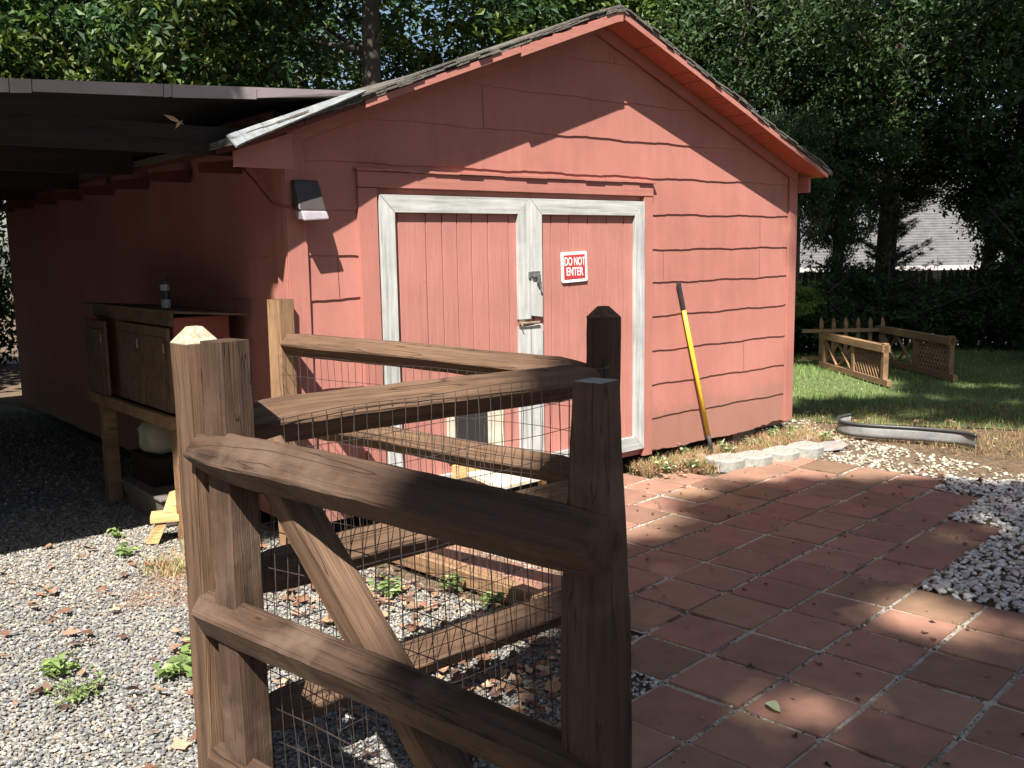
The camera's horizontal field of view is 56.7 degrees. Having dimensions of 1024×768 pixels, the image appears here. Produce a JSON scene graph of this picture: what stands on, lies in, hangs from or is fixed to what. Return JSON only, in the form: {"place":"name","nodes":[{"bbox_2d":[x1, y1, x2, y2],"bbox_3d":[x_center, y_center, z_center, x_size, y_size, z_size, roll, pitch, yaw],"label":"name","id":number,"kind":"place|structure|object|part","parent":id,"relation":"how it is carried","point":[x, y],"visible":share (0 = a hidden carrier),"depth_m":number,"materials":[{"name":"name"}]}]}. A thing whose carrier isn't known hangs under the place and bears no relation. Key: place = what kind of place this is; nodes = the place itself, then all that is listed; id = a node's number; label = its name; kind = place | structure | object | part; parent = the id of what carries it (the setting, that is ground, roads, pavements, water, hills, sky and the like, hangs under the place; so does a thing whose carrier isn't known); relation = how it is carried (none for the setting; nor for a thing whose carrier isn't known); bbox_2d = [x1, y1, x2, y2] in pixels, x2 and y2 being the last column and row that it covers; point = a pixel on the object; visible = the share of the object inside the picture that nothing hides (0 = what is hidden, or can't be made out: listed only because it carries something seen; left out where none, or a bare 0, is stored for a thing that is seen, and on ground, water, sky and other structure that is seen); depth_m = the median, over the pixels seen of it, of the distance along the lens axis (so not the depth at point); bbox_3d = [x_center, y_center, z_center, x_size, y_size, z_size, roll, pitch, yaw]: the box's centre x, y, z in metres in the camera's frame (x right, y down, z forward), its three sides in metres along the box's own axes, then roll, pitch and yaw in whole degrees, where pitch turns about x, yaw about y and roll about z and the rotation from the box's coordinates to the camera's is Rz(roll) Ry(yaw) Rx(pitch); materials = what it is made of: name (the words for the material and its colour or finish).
{"place":"outdoors","nodes":[
{"label":"outdoors","id":0,"kind":"place"},
{"bbox_2d":[0,409,185,581],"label":"carport gravel","id":1,"kind":"structure","parent":0,"point":[7,421],"depth_m":6.76,"materials":[{"name":"grey gravel"}]},
{"bbox_2d":[119,476,176,526],"bbox_3d":[-2.165,0.719,5.973,0.350,0.190,0.740,-8,10,-39],"label":"storage tub","id":2,"kind":"object","parent":1,"relation":"on","point":[144,498],"visible":0.43,"depth_m":5.86,"materials":[{"name":"grey plastic"}]},
{"bbox_2d":[129,448,174,487],"bbox_3d":[-2.236,0.519,6.058,0.270,0.180,0.420,-8,10,-39],"label":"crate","id":3,"kind":"object","parent":2,"relation":"on","point":[153,470],"visible":0.68,"depth_m":5.89,"materials":[{"name":"black plastic"}]},
{"bbox_2d":[137,420,171,453],"bbox_3d":[-2.219,0.310,6.029,0.251,0.237,0.253,7,11,43],"label":"sack","id":4,"kind":"object","parent":3,"relation":"on","point":[155,439],"visible":0.56,"depth_m":5.93,"materials":[{"name":"beige fabric"}]},
{"bbox_2d":[0,404,560,767],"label":"driveway","id":5,"kind":"structure","parent":0,"point":[12,503],"depth_m":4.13,"materials":[{"name":"grey gravel"}]},
{"bbox_2d":[38,648,81,678],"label":"weed","id":6,"kind":"object","parent":5,"relation":"on","point":[55,666],"visible":1,"depth_m":3.70,"materials":[{"name":"green plant"}]},
{"bbox_2d":[43,666,112,707],"bbox_3d":[-1.601,1.133,3.519,0.243,0.066,0.272,-7,10,-37],"label":"weed","id":7,"kind":"object","parent":5,"relation":"on","point":[82,691],"visible":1,"depth_m":3.52,"materials":[{"name":"green plant"}]},
{"bbox_2d":[106,527,123,537],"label":"weed","id":8,"kind":"object","parent":5,"relation":"on","point":[115,532],"visible":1,"depth_m":5.50,"materials":[{"name":"green plant"}]},
{"bbox_2d":[114,542,141,555],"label":"weed","id":9,"kind":"object","parent":5,"relation":"on","point":[123,550],"visible":1,"depth_m":5.15,"materials":[{"name":"green plant"}]},
{"bbox_2d":[133,545,185,578],"bbox_3d":[-1.712,0.920,4.933,0.545,0.090,0.399,-1,8,0],"label":"dry grass clump","id":10,"kind":"object","parent":5,"relation":"on","point":[165,568],"visible":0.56,"depth_m":4.89,"materials":[{"name":"beige plant"}]},
{"bbox_2d":[146,490,178,543],"bbox_3d":[-1.900,0.733,5.414,0.369,0.309,0.135,-3,8,-17],"label":"timber offcut","id":11,"kind":"object","parent":5,"relation":"on","point":[161,518],"visible":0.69,"depth_m":5.35,"materials":[{"name":"yellow wood"}]},
{"bbox_2d":[83,302,249,541],"bbox_3d":[-2.164,0.174,5.884,0.523,1.332,1.530,-8,10,-39],"label":"cabinet","id":12,"kind":"object","parent":5,"relation":"on","point":[128,358],"visible":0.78,"depth_m":5.63,"materials":[{"name":"brown wood"}]},
{"bbox_3d":[-2.644,-0.175,6.026,0.038,0.470,0.430,-8,10,-39],"label":"door","id":13,"kind":"part","parent":12,"relation":"part of","materials":[{"name":"brown wood"}]},
{"bbox_3d":[-2.280,-0.130,5.668,0.038,0.470,0.430,-8,10,-39],"label":"door","id":14,"kind":"part","parent":12,"relation":"part of","materials":[{"name":"brown wood"}]},
{"bbox_3d":[-1.998,-0.088,5.336,0.038,0.470,0.395,-8,10,-39],"label":"door","id":15,"kind":"part","parent":12,"relation":"part of","materials":[{"name":"brown wood"}]},
{"bbox_2d":[160,275,170,307],"bbox_3d":[-2.056,-0.547,5.626,0.055,0.195,0.055,-8,10,-39],"label":"bottle","id":16,"kind":"object","parent":12,"relation":"on","point":[165,293],"visible":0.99,"depth_m":5.61,"materials":[{"name":"paint"}]},
{"bbox_2d":[151,644,191,679],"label":"weed","id":17,"kind":"object","parent":5,"relation":"on","point":[178,665],"visible":0.91,"depth_m":3.67,"materials":[{"name":"green plant"}]},
{"bbox_2d":[0,78,352,209],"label":"carport","id":18,"kind":"object","parent":5,"relation":"on","point":[57,134],"visible":0.89,"depth_m":4.64,"materials":[{"name":"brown metal"}]},
{"bbox_2d":[165,115,183,128],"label":"dry leaf","id":19,"kind":"object","parent":18,"relation":"hanging from","point":[172,118],"visible":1,"depth_m":4.43,"materials":[{"name":"brown plant"}]},
{"bbox_2d":[180,539,184,554],"bbox_3d":[-1.723,0.888,5.250,0.200,0.060,0.110,-3,8,-29],"label":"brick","id":20,"kind":"object","parent":5,"relation":"on","point":[181,544],"visible":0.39,"depth_m":5.20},
{"bbox_2d":[178,633,190,652],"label":"weed","id":21,"kind":"object","parent":5,"relation":"on","point":[188,639],"visible":0.11,"depth_m":3.91,"materials":[{"name":"green plant"}]},
{"bbox_2d":[116,566,272,612],"bbox_3d":[-1.499,0.985,4.659,0.880,0.011,0.782,-1,8,0],"label":"pine straw","id":22,"kind":"object","parent":5,"relation":"on","point":[172,587],"visible":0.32,"depth_m":4.57,"materials":[{"name":"beige plant"}]},
{"bbox_2d":[0,538,560,767],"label":"fallen leaves","id":23,"kind":"object","parent":5,"relation":"on","point":[525,697],"visible":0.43,"depth_m":3.68,"materials":[{"name":"brown plant"}]},
{"bbox_2d":[368,572,405,596],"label":"weed","id":24,"kind":"object","parent":5,"relation":"on","point":[381,587],"visible":0.73,"depth_m":4.47,"materials":[{"name":"green plant"}]},
{"bbox_2d":[466,591,506,607],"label":"weed","id":25,"kind":"object","parent":5,"relation":"on","point":[486,598],"visible":0.67,"depth_m":4.31,"materials":[{"name":"green plant"}]},
{"bbox_2d":[0,0,1015,276],"label":"sky","id":26,"kind":"structure","parent":0,"point":[431,6],"materials":[{"name":"white"}]},
{"bbox_2d":[0,277,1023,699],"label":"ground","id":27,"kind":"structure","parent":0,"point":[10,387],"depth_m":7.70,"materials":[{"name":"soil"}]},
{"bbox_2d":[0,245,18,364],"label":"bush","id":28,"kind":"object","parent":27,"relation":"on","point":[5,285],"visible":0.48,"depth_m":14.30,"materials":[{"name":"green plant"}]},
{"bbox_2d":[0,0,85,260],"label":"broadleaf tree","id":29,"kind":"object","parent":27,"relation":"on","point":[2,234],"visible":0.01,"depth_m":15.66,"materials":[{"name":"green plant"}]},
{"bbox_2d":[0,0,244,201],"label":"broadleaf tree","id":30,"kind":"object","parent":27,"relation":"on","point":[38,56],"visible":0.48,"depth_m":12.79,"materials":[{"name":"green plant"}]},
{"bbox_2d":[0,0,443,90],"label":"broadleaf tree","id":31,"kind":"object","parent":27,"relation":"on","point":[259,38],"visible":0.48,"depth_m":13.74,"materials":[{"name":"green plant"}]},
{"bbox_2d":[112,0,452,89],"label":"broadleaf tree","id":32,"kind":"object","parent":27,"relation":"on","point":[316,33],"visible":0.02,"depth_m":21.29,"materials":[{"name":"green plant"}]},
{"bbox_2d":[280,0,440,86],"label":"tall tree","id":33,"kind":"object","parent":27,"relation":"on","point":[368,47],"visible":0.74,"depth_m":13.35,"materials":[{"name":"brown plant"}]},
{"bbox_2d":[296,0,484,90],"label":"broadleaf tree","id":34,"kind":"object","parent":27,"relation":"on","point":[425,64],"visible":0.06,"depth_m":16.38,"materials":[{"name":"green plant"}]},
{"bbox_2d":[170,299,620,767],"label":"fence","id":35,"kind":"object","parent":27,"relation":"on","point":[369,416],"visible":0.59,"depth_m":3.26,"materials":[{"name":"wood"}]},
{"bbox_2d":[183,338,631,767],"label":"gate","id":36,"kind":"structure","parent":35,"relation":"attached to","point":[579,539],"depth_m":2.15,"materials":[{"name":"wood"}]},
{"bbox_2d":[0,4,832,527],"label":"shed","id":37,"kind":"structure","parent":27,"relation":"on","point":[470,198],"depth_m":6.23,"materials":[{"name":"red paint"}]},
{"bbox_2d":[241,167,328,220],"bbox_3d":[-1.282,-1.040,5.066,0.676,0.351,0.172,4,9,30],"label":"wall light","id":38,"kind":"object","parent":37,"relation":"attached to","point":[307,201],"visible":0.98,"depth_m":4.93,"materials":[{"name":"dark grey metal"},{"name":"white frosted plastic"}]},
{"bbox_2d":[377,194,531,483],"bbox_3d":[-0.312,-0.241,5.776,1.107,1.765,0.042,-8,10,-39],"label":"door","id":39,"kind":"structure","parent":37,"relation":"in","point":[454,270],"depth_m":5.73,"materials":[{"name":"red paint"}]},
{"bbox_2d":[561,251,587,282],"bbox_3d":[0.415,-0.779,6.314,0.240,0.207,0.010,-8,10,-39],"label":"warning sign","id":40,"kind":"object","parent":37,"relation":"attached to","point":[573,266],"visible":1,"depth_m":6.31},
{"bbox_2d":[530,198,644,456],"bbox_3d":[0.525,-0.354,6.468,1.066,1.765,0.042,-8,10,-39],"label":"door","id":41,"kind":"structure","parent":37,"relation":"in","point":[611,233],"depth_m":6.42,"materials":[{"name":"red paint"}]},
{"bbox_2d":[437,572,464,591],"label":"weed","id":42,"kind":"object","parent":27,"relation":"on","point":[452,579],"visible":0.77,"depth_m":4.53,"materials":[{"name":"green plant"}]},
{"bbox_2d":[392,552,551,605],"bbox_3d":[-0.284,0.932,4.698,1.414,0.092,0.093,7,12,44],"label":"landscape timber","id":43,"kind":"object","parent":27,"relation":"on","point":[484,574],"visible":0.35,"depth_m":4.56,"materials":[{"name":"brown wood"}]},
{"bbox_2d":[350,0,760,80],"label":"broadleaf tree","id":44,"kind":"object","parent":27,"relation":"on","point":[502,21],"visible":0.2,"depth_m":14.41,"materials":[{"name":"green plant"}]},
{"bbox_2d":[655,460,678,472],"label":"ground plant","id":45,"kind":"object","parent":27,"relation":"on","point":[668,468],"visible":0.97,"depth_m":6.80,"materials":[{"name":"yellow plant"}]},
{"bbox_2d":[566,0,866,114],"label":"broadleaf tree","id":46,"kind":"object","parent":27,"relation":"on","point":[737,35],"visible":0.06,"depth_m":15.64,"materials":[{"name":"green plant"}]},
{"bbox_2d":[704,453,744,472],"bbox_3d":[1.581,0.580,6.998,0.290,0.084,0.228,-5,11,-31],"label":"concrete edger","id":47,"kind":"object","parent":27,"relation":"on","point":[730,463],"visible":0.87,"depth_m":6.91,"materials":[{"name":"grey concrete"}]},
{"bbox_2d":[718,439,737,450],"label":"variegated plant","id":48,"kind":"object","parent":27,"relation":"on","point":[724,447],"visible":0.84,"depth_m":7.34,"materials":[{"name":"yellow plant"}]},
{"bbox_2d":[627,421,835,478],"bbox_3d":[1.774,0.506,7.394,2.351,0.120,0.729,-8,10,-39],"label":"dry ground cover","id":49,"kind":"object","parent":27,"relation":"on","point":[773,441],"visible":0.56,"depth_m":7.30,"materials":[{"name":"beige plant"}]},
{"bbox_2d":[649,451,665,461],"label":"variegated plant","id":50,"kind":"object","parent":49,"relation":"on","point":[663,457],"visible":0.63,"depth_m":7.03,"materials":[{"name":"green plant"}]},
{"bbox_2d":[672,444,690,455],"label":"variegated plant","id":51,"kind":"object","parent":49,"relation":"on","point":[685,449],"visible":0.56,"depth_m":7.26,"materials":[{"name":"green plant"}]},
{"bbox_2d":[680,459,703,468],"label":"ground plant","id":52,"kind":"object","parent":49,"relation":"on","point":[692,464],"visible":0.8,"depth_m":6.86,"materials":[{"name":"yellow plant"}]},
{"bbox_2d":[676,282,712,452],"bbox_3d":[1.386,-0.101,7.173,0.401,1.342,0.034,-6,10,-34],"label":"tool handle","id":53,"kind":"object","parent":49,"relation":"on","point":[691,348],"visible":0.94,"depth_m":7.15,"materials":[{"name":"yellow plastic"}]},
{"bbox_2d":[630,436,813,476],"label":"wall foot leaves","id":54,"kind":"object","parent":49,"relation":"on","point":[661,472],"visible":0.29,"depth_m":6.84,"materials":[{"name":"brown plant"}]},
{"bbox_2d":[761,426,780,436],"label":"variegated plant","id":55,"kind":"object","parent":49,"relation":"on","point":[770,431],"visible":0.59,"depth_m":7.90,"materials":[{"name":"green plant"}]},
{"bbox_2d":[785,424,800,432],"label":"variegated plant","id":56,"kind":"object","parent":49,"relation":"on","point":[789,427],"visible":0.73,"depth_m":8.07,"materials":[{"name":"yellow plant"}]},
{"bbox_2d":[745,435,761,444],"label":"ground plant","id":57,"kind":"object","parent":27,"relation":"on","point":[756,439],"visible":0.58,"depth_m":7.59,"materials":[{"name":"yellow plant"}]},
{"bbox_2d":[779,431,794,439],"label":"ground plant","id":58,"kind":"object","parent":27,"relation":"on","point":[788,433],"visible":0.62,"depth_m":7.81,"materials":[{"name":"yellow plant"}]},
{"bbox_2d":[633,0,944,146],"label":"shade tree","id":59,"kind":"object","parent":27,"relation":"on","point":[743,76],"visible":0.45,"depth_m":13.82,"materials":[{"name":"green plant"}]},
{"bbox_2d":[794,270,881,355],"bbox_3d":[4.367,-1.172,14.501,2.215,2.023,2.221,-2,8,-10],"label":"dark shrub","id":60,"kind":"object","parent":27,"relation":"on","point":[806,340],"visible":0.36,"depth_m":14.04,"materials":[{"name":"green plant"}]},
{"bbox_2d":[672,0,1023,293],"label":"shade tree","id":61,"kind":"object","parent":27,"relation":"on","point":[843,228],"visible":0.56,"depth_m":14.12,"materials":[{"name":"green plant"}]},
{"bbox_2d":[722,0,1023,342],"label":"shade tree","id":62,"kind":"object","parent":27,"relation":"on","point":[925,168],"visible":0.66,"depth_m":13.92,"materials":[{"name":"green plant"}]},
{"bbox_2d":[772,418,1023,613],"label":"pebble bed","id":63,"kind":"object","parent":27,"relation":"on","point":[911,460],"visible":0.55,"depth_m":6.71,"materials":[{"name":"grey gravel"}]},
{"bbox_2d":[786,441,823,458],"bbox_3d":[2.293,0.512,7.386,0.290,0.084,0.228,-6,12,-40],"label":"concrete edger","id":64,"kind":"object","parent":63,"relation":"on","point":[810,449],"visible":0.85,"depth_m":7.29,"materials":[{"name":"grey concrete"}]},
{"bbox_2d":[796,435,817,441],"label":"plant","id":65,"kind":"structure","parent":63,"relation":"on","point":[809,437],"depth_m":7.79,"materials":[{"name":"beige plant"}]},
{"bbox_2d":[812,429,835,438],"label":"ground plant","id":66,"kind":"object","parent":63,"relation":"on","point":[829,431],"visible":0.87,"depth_m":7.84,"materials":[{"name":"yellow plant"}]},
{"bbox_2d":[819,441,848,450],"bbox_3d":[2.531,0.499,7.578,0.396,0.061,0.253,-5,9,-28],"label":"slate slab","id":67,"kind":"object","parent":63,"relation":"on","point":[833,445],"depth_m":7.51,"materials":[{"name":"grey stone"}]},
{"bbox_2d":[920,473,1023,614],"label":"white pebbles","id":68,"kind":"object","parent":63,"relation":"on","point":[1012,513],"visible":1,"depth_m":4.95,"materials":[{"name":"white gravel"}]},
{"bbox_2d":[800,248,1002,351],"bbox_3d":[5.624,-1.169,14.828,2.854,1.934,2.619,-1,8,0],"label":"dark shrub","id":69,"kind":"object","parent":27,"relation":"on","point":[863,280],"visible":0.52,"depth_m":14.35,"materials":[{"name":"green plant"}]},
{"bbox_2d":[800,160,1006,344],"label":"house","id":70,"kind":"structure","parent":27,"relation":"on","point":[952,251],"depth_m":25.70,"materials":[{"name":"grey"}]},
{"bbox_2d":[799,268,1007,344],"bbox_3d":[8.732,-1.148,15.892,11.500,1.630,0.150,-1,8,0],"label":"picket fence","id":71,"kind":"object","parent":27,"relation":"on","point":[929,275],"visible":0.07,"depth_m":15.72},
{"bbox_2d":[836,413,977,448],"bbox_3d":[3.181,0.398,7.845,0.382,0.121,1.210,-6,10,-34],"label":"garden edging","id":72,"kind":"object","parent":27,"relation":"on","point":[846,426],"visible":1,"depth_m":7.80,"materials":[{"name":"grey plastic"}]},
{"bbox_2d":[864,249,1012,347],"bbox_3d":[6.664,-1.200,14.965,2.464,1.872,2.478,-1,8,0],"label":"dark shrub","id":73,"kind":"object","parent":27,"relation":"on","point":[941,286],"visible":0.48,"depth_m":14.44,"materials":[{"name":"green plant"}]},
{"bbox_2d":[853,429,1023,471],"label":"pine straw","id":74,"kind":"object","parent":27,"relation":"on","point":[977,451],"visible":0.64,"depth_m":7.46,"materials":[{"name":"brown plant"}]},
{"bbox_2d":[867,12,1017,132],"bbox_3d":[17.529,-9.736,32.138,11.523,16.132,12.170,-1,8,0],"label":"broadleaf tree","id":75,"kind":"object","parent":27,"relation":"on","point":[952,87],"visible":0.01,"depth_m":32.01,"materials":[{"name":"green plant"}]},
{"bbox_2d":[894,0,1023,315],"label":"shade tree","id":76,"kind":"object","parent":27,"relation":"on","point":[1006,84],"visible":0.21,"depth_m":14.77,"materials":[{"name":"green plant"}]},
{"bbox_2d":[918,0,1023,343],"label":"leaning tree","id":77,"kind":"object","parent":27,"relation":"on","point":[1010,51],"visible":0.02,"depth_m":15.59,"materials":[{"name":"green plant"}]},
{"bbox_2d":[921,244,1023,351],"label":"dark shrub","id":78,"kind":"object","parent":27,"relation":"on","point":[1011,294],"visible":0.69,"depth_m":14.22,"materials":[{"name":"green plant"}]},
{"bbox_2d":[336,457,1023,767],"bbox_3d":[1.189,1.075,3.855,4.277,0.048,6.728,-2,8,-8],"label":"patio","id":79,"kind":"structure","parent":0,"point":[744,739],"depth_m":4.05,"materials":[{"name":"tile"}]},
{"bbox_2d":[452,465,546,488],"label":"pet ramp","id":80,"kind":"structure","parent":79,"relation":"on","point":[462,471],"depth_m":5.79,"materials":[{"name":"white wood"}]},
{"bbox_2d":[631,635,660,696],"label":"joint pebbles","id":81,"kind":"object","parent":79,"relation":"in","point":[644,682],"visible":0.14,"depth_m":3.55,"materials":[{"name":"grey gravel"}]},
{"bbox_2d":[734,450,771,466],"bbox_3d":[1.812,0.563,7.089,0.290,0.084,0.228,-6,10,-35],"label":"concrete edger","id":82,"kind":"object","parent":79,"relation":"on","point":[756,458],"visible":0.85,"depth_m":7.00,"materials":[{"name":"grey concrete"}]},
{"bbox_2d":[499,461,1015,759],"bbox_3d":[1.152,0.984,4.345,3.414,0.022,5.620,-1,8,0],"label":"joint moss and sprouts","id":83,"kind":"object","parent":79,"relation":"on","point":[811,596],"visible":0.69,"depth_m":4.52,"materials":[{"name":"green plant"}]},
{"bbox_2d":[765,700,780,711],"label":"green leaf","id":84,"kind":"object","parent":79,"relation":"on","point":[773,704],"visible":1,"depth_m":3.33,"materials":[{"name":"green plant"}]},
{"bbox_2d":[762,445,799,461],"bbox_3d":[2.052,0.541,7.216,0.290,0.084,0.228,-7,13,-37],"label":"concrete edger","id":85,"kind":"object","parent":79,"relation":"on","point":[781,453],"visible":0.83,"depth_m":7.13,"materials":[{"name":"grey concrete"}]},
{"bbox_2d":[631,464,1023,766],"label":"patio leaf litter","id":86,"kind":"object","parent":79,"relation":"on","point":[749,665],"visible":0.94,"depth_m":4.48,"materials":[{"name":"brown plant"}]},
{"bbox_2d":[788,340,1023,430],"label":"lawn base","id":87,"kind":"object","parent":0,"point":[915,397],"visible":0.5,"depth_m":10.40,"materials":[{"name":"green plant"}]},
{"bbox_2d":[761,83,850,353],"bbox_3d":[4.220,-2.383,14.021,1.715,3.913,1.791,-1,8,0],"label":"tree","id":88,"kind":"object","parent":87,"relation":"on","point":[814,199],"visible":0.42,"depth_m":13.69,"materials":[{"name":"green plant"}]},
{"bbox_2d":[795,277,845,319],"bbox_3d":[3.882,-1.332,13.495,1.427,1.990,1.479,-1,8,0],"label":"bright shrub","id":89,"kind":"object","parent":87,"relation":"on","point":[800,290],"visible":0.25,"depth_m":13.36,"materials":[{"name":"green plant"}]},
{"bbox_2d":[801,316,891,361],"bbox_3d":[4.536,-0.600,12.814,1.250,0.610,0.050,-1,8,0],"label":"pointed picket panel","id":90,"kind":"object","parent":87,"relation":"on","point":[858,330],"visible":0.64,"depth_m":12.79,"materials":[{"name":"brown wood"}]},
{"bbox_2d":[818,332,891,386],"bbox_3d":[4.181,-0.343,11.653,0.090,0.480,1.955,-2,8,-4],"label":"lattice railing","id":91,"kind":"object","parent":87,"relation":"on","point":[881,351],"visible":1,"depth_m":11.42,"materials":[{"name":"brown wood"}]},
{"bbox_2d":[832,178,944,337],"bbox_3d":[5.681,-1.808,14.459,1.681,2.600,1.489,3,9,25],"label":"young conifer","id":92,"kind":"object","parent":87,"relation":"on","point":[897,215],"visible":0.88,"depth_m":14.28,"materials":[{"name":"green plant"}]},
{"bbox_2d":[792,401,1023,459],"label":"dry grass","id":93,"kind":"structure","parent":87,"relation":"on","point":[945,422],"depth_m":8.71,"materials":[{"name":"plant"}]},
{"bbox_2d":[805,400,1013,481],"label":"lawn leaf litter","id":94,"kind":"object","parent":87,"relation":"on","point":[940,471],"visible":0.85,"depth_m":8.02,"materials":[{"name":"brown plant"}]},
{"bbox_2d":[874,325,957,380],"bbox_3d":[5.069,-0.425,11.987,0.090,0.520,1.976,-2,8,-5],"label":"lattice railing","id":95,"kind":"object","parent":87,"relation":"on","point":[949,342],"visible":0.9,"depth_m":11.68,"materials":[{"name":"brown wood"}]},
{"bbox_2d":[915,134,1023,289],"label":"tree","id":96,"kind":"object","parent":87,"relation":"on","point":[1013,203],"visible":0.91,"depth_m":14.11,"materials":[{"name":"green plant"}]},
{"bbox_2d":[980,47,1023,134],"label":"shade tree","id":97,"kind":"object","parent":87,"relation":"on","point":[1019,105],"visible":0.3,"depth_m":14.58,"materials":[{"name":"green plant"}]}
]}

